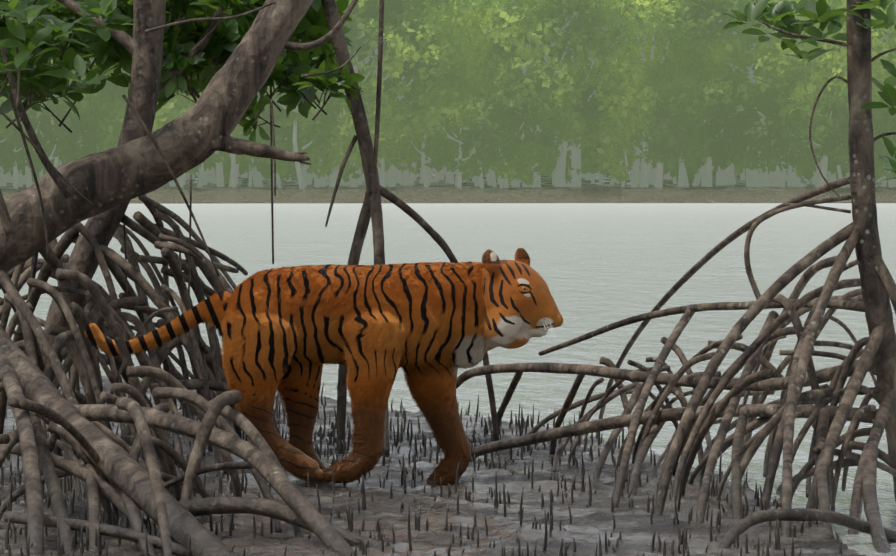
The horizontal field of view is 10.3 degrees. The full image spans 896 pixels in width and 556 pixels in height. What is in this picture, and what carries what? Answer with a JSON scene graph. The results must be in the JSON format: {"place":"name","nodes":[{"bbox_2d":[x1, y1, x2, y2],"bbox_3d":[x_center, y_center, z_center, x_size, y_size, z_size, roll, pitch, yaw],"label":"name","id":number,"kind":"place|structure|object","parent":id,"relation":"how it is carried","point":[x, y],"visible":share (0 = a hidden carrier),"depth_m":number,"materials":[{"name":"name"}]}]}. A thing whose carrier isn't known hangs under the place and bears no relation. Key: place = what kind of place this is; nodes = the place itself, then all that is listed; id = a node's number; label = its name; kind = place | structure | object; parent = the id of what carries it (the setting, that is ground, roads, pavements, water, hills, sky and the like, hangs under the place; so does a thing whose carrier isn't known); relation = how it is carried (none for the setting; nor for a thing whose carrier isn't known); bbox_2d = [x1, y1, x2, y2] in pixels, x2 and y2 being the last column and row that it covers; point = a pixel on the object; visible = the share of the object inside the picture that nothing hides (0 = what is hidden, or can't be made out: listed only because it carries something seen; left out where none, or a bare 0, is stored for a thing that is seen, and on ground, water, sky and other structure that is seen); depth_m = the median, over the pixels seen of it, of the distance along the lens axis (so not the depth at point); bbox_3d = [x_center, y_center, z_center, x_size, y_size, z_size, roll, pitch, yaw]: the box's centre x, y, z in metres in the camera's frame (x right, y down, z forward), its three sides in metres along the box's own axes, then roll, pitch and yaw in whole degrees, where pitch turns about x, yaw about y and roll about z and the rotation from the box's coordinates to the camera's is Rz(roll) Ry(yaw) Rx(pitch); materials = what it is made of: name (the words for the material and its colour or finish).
{"place":"outdoors","nodes":[
{"label":"outdoors","id":0,"kind":"place"},
{"bbox_2d":[0,203,895,555],"bbox_3d":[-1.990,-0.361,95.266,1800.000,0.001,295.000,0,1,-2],"label":"river water","id":1,"kind":"structure","parent":0,"point":[596,265],"depth_m":89.36,"materials":[{"name":"grey liquid"}]},
{"bbox_2d":[0,167,895,555],"bbox_3d":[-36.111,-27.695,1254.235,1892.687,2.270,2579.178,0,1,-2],"label":"mud ground","id":2,"kind":"structure","parent":0,"point":[588,527],"depth_m":26.91,"materials":[{"name":"grey soil"}]},
{"bbox_2d":[0,0,360,555],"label":"mangrove","id":3,"kind":"object","parent":2,"relation":"on","point":[82,299],"visible":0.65,"depth_m":28.35,"materials":[{"name":"brown plant"}]},
{"bbox_2d":[0,0,393,555],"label":"mangrove","id":4,"kind":"object","parent":2,"relation":"on","point":[200,131],"depth_m":28.50,"materials":[{"name":"brown plant"}]},
{"bbox_2d":[84,248,562,484],"bbox_3d":[-0.683,0.524,27.770,2.651,1.380,0.520,0,1,-2],"label":"tiger","id":5,"kind":"object","parent":2,"relation":"on","point":[430,328],"visible":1,"depth_m":27.60},
{"bbox_2d":[270,0,498,455],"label":"mangrove","id":6,"kind":"object","parent":2,"relation":"on","point":[371,208],"visible":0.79,"depth_m":30.24,"materials":[{"name":"brown plant"}]},
{"bbox_2d":[0,383,841,555],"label":"aerial roots","id":7,"kind":"object","parent":2,"relation":"on","point":[682,538],"visible":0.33,"depth_m":26.09,"materials":[{"name":"grey plant"}]},
{"bbox_2d":[0,0,895,188],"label":"forest","id":8,"kind":"object","parent":2,"relation":"on","point":[428,41],"depth_m":229.74,"materials":[{"name":"green plant"}]},
{"bbox_2d":[456,0,895,552],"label":"mangrove","id":9,"kind":"object","parent":2,"relation":"on","point":[697,415],"depth_m":26.79,"materials":[{"name":"brown plant"}]}
]}

